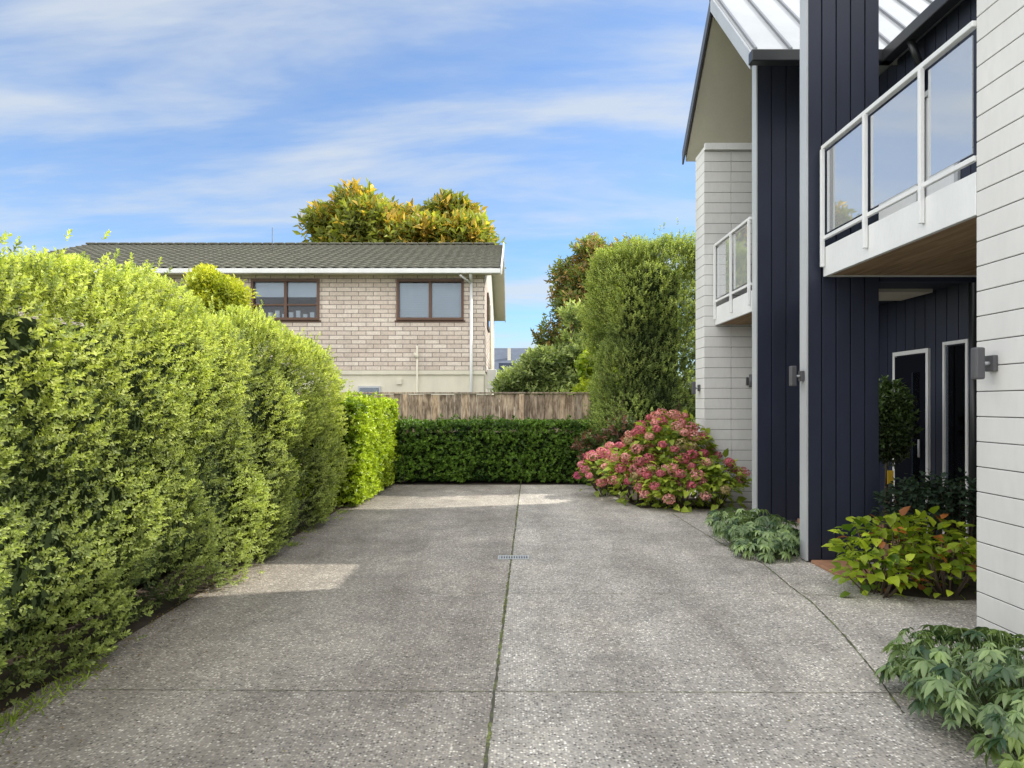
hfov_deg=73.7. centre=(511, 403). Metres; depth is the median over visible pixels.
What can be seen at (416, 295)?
blind slats
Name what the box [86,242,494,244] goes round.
ridge tiles
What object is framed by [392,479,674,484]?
garden soil
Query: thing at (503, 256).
bargeboard
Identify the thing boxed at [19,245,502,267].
roof tiles front
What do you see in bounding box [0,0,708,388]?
sky
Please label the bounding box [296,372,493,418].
storey
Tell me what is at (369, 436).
griselinia hedge
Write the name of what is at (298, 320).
window surround
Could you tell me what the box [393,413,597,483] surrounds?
box hedge
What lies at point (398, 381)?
vent
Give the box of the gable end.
[485,275,493,314]
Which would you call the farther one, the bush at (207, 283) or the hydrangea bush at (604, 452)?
the bush at (207, 283)
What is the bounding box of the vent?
[396,379,401,383]
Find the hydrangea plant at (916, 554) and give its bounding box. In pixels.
[821,506,977,599]
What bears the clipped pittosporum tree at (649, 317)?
on the ground
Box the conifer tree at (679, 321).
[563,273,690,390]
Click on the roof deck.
(498, 295)
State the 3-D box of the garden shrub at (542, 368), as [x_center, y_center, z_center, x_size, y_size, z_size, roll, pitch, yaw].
[1.047,-0.537,16.967,3.353,4.177,2.185,0,0,0]
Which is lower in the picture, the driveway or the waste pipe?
the driveway
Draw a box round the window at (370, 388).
[358,386,380,397]
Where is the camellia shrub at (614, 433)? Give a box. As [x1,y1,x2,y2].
[570,413,643,490]
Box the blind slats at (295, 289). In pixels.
[255,282,316,296]
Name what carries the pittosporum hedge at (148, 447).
on the garden soil at (145, 620)
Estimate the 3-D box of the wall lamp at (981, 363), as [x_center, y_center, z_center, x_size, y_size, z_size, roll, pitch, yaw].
[2.934,-0.250,4.250,0.128,0.200,0.080,0,0,0]
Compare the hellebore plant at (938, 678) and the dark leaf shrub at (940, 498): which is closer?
the hellebore plant at (938, 678)
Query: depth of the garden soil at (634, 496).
10.76 m
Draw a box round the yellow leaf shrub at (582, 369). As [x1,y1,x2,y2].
[571,347,621,408]
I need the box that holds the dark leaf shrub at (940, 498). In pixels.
[870,467,977,576]
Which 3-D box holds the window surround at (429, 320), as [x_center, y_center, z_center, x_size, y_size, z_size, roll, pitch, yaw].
[-2.340,-2.349,19.488,2.020,0.057,0.017,0,0,0]
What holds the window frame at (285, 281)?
attached to the front brick wall at (358, 327)
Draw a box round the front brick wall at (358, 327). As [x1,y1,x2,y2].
[16,275,484,369]
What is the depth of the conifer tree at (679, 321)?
23.49 m
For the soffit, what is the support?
attached to the roof deck
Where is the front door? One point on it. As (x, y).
(905, 366)
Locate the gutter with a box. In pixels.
[74,268,499,273]
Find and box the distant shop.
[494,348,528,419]
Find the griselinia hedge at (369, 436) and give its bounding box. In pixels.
[294,390,404,505]
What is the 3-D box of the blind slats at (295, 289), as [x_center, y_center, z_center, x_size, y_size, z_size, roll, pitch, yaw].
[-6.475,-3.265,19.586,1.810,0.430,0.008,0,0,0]
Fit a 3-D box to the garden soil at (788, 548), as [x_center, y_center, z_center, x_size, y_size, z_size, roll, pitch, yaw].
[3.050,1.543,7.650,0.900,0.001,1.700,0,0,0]
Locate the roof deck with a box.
[121,261,504,320]
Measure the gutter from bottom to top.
0.130 m
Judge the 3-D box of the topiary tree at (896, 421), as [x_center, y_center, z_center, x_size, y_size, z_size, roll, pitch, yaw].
[4.010,0.593,7.298,0.670,1.815,0.669,0,0,0]
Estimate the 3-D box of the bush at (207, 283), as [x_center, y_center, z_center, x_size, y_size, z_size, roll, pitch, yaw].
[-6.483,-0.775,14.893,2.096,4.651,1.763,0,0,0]
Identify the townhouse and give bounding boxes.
[682,0,1023,658]
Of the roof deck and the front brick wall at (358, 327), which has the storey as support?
the front brick wall at (358, 327)
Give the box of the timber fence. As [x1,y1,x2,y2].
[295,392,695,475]
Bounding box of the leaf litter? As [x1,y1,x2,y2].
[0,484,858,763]
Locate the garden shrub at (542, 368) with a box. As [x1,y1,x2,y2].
[488,299,608,418]
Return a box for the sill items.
[265,311,314,316]
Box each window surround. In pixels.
[267,320,320,321]
[395,320,464,321]
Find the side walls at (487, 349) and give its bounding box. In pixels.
[485,276,493,373]
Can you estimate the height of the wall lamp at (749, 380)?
0.200 m
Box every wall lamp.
[691,382,699,393]
[746,374,751,386]
[789,366,803,385]
[971,347,997,379]
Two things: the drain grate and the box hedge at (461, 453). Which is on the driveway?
the drain grate
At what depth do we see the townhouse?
6.64 m
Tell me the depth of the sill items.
19.60 m
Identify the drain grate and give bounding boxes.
[498,555,528,558]
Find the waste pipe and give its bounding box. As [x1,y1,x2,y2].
[414,305,491,394]
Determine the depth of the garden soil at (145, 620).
4.77 m
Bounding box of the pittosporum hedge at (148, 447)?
[0,229,356,705]
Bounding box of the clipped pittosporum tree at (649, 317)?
[572,217,695,447]
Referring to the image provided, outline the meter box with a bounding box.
[487,369,496,388]
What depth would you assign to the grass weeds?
3.60 m
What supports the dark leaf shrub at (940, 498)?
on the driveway
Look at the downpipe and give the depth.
19.39 m
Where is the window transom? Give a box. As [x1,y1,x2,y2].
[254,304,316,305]
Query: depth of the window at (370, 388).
19.48 m
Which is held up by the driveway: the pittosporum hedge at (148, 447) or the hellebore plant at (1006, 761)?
the hellebore plant at (1006, 761)
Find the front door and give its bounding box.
[895,354,924,531]
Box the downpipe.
[459,273,472,391]
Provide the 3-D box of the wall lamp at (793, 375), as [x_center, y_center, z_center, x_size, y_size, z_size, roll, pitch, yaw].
[2.794,-0.270,6.710,0.128,0.200,0.080,0,0,0]
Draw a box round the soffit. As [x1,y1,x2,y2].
[157,274,498,274]
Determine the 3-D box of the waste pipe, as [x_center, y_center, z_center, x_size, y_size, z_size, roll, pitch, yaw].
[-1.745,-0.950,21.723,0.140,5.000,5.070,0,0,23]
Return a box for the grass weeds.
[0,487,388,743]
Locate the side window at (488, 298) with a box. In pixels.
[487,292,489,332]
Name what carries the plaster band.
attached to the front brick wall at (358, 327)
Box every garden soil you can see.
[0,493,350,712]
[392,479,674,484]
[596,485,710,508]
[740,528,799,555]
[858,579,977,599]
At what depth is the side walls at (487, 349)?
21.73 m
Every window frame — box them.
[251,279,318,319]
[396,279,463,319]
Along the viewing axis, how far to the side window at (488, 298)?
21.21 m
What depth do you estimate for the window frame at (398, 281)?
19.46 m
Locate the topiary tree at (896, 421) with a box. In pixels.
[879,375,923,541]
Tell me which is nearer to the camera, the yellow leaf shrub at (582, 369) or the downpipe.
the yellow leaf shrub at (582, 369)
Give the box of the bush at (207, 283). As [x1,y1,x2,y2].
[182,262,261,315]
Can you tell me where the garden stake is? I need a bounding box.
[887,470,893,547]
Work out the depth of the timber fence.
14.10 m
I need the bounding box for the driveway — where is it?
[0,483,1022,767]
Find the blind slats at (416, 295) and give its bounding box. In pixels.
[399,283,460,315]
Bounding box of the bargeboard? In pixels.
[501,242,505,321]
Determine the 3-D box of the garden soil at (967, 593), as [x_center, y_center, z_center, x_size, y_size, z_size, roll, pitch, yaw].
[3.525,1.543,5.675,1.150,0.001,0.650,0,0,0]
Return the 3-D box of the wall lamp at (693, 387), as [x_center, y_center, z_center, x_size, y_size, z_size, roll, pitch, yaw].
[2.934,-0.250,10.900,0.128,0.200,0.080,0,0,0]
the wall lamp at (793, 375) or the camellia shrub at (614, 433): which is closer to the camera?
the wall lamp at (793, 375)
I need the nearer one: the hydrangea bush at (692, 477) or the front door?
the front door
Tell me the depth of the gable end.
24.77 m
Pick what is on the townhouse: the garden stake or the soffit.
the garden stake
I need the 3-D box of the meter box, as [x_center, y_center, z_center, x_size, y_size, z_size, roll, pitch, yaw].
[-0.628,-0.750,21.300,0.297,0.600,0.600,0,0,0]
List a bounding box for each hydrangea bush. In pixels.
[572,442,637,496]
[596,408,751,511]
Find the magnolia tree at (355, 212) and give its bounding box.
[292,177,506,268]
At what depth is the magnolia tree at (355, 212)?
30.27 m
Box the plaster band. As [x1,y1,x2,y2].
[291,370,484,374]
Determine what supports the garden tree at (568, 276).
on the ground
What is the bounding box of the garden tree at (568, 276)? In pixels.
[530,231,665,391]
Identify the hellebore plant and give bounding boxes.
[703,507,799,552]
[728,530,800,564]
[874,624,1023,761]
[965,733,1023,767]
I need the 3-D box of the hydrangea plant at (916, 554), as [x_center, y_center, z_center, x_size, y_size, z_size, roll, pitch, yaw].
[3.311,1.233,5.686,1.450,0.759,1.131,0,0,0]

